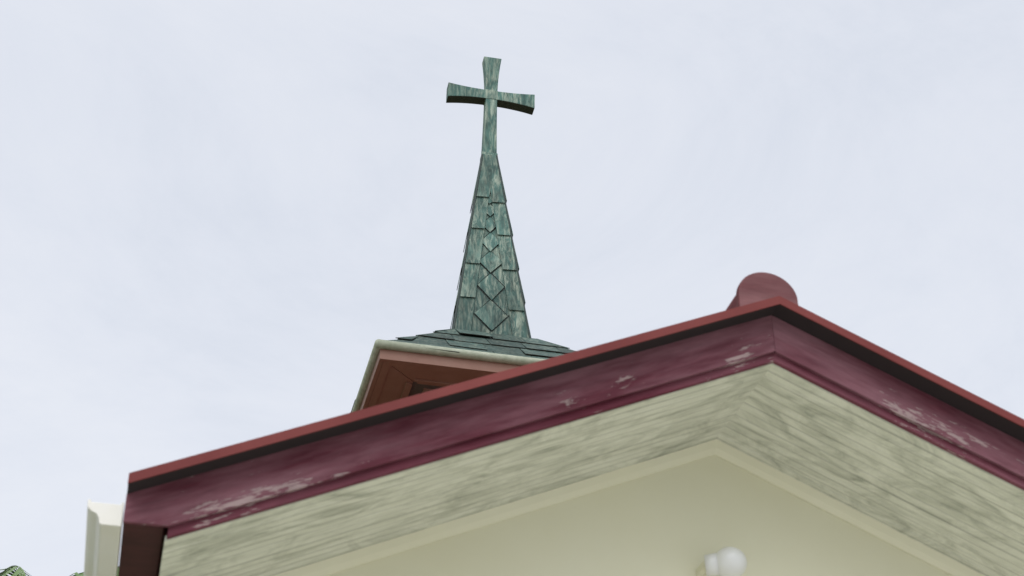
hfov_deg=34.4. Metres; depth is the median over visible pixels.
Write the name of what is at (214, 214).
sky
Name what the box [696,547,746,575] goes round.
globe wall lamp
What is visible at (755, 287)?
ridge cap
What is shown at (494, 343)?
copper shingles
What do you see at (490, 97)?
steeple cross
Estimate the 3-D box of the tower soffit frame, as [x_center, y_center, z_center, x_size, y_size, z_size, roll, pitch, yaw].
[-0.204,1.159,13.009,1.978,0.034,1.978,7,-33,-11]
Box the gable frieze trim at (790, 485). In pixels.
[275,439,983,575]
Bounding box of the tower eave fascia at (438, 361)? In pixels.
[360,349,520,409]
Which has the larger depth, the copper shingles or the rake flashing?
the copper shingles
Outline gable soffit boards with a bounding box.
[159,363,1023,575]
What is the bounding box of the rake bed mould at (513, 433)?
[167,353,1023,538]
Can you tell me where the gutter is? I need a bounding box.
[84,499,123,575]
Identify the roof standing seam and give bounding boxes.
[157,527,167,575]
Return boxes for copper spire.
[450,154,530,337]
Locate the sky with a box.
[0,0,1023,575]
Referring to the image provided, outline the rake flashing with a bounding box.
[127,296,1023,493]
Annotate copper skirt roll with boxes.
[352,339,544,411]
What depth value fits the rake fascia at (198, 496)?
6.65 m
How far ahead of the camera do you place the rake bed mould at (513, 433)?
6.67 m
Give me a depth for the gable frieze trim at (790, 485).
7.46 m
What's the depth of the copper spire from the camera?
13.58 m
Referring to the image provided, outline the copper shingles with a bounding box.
[351,329,574,411]
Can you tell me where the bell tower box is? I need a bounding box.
[422,388,434,392]
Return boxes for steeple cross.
[446,56,534,158]
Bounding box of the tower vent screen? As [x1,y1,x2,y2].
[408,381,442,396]
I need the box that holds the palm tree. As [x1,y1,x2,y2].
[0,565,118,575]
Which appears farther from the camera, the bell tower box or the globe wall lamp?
the bell tower box
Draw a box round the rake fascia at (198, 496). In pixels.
[123,315,1023,527]
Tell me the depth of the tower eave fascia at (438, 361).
12.09 m
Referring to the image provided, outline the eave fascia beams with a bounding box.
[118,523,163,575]
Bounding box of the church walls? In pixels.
[328,455,950,575]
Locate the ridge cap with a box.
[726,272,797,309]
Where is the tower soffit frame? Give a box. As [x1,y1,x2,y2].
[367,361,489,407]

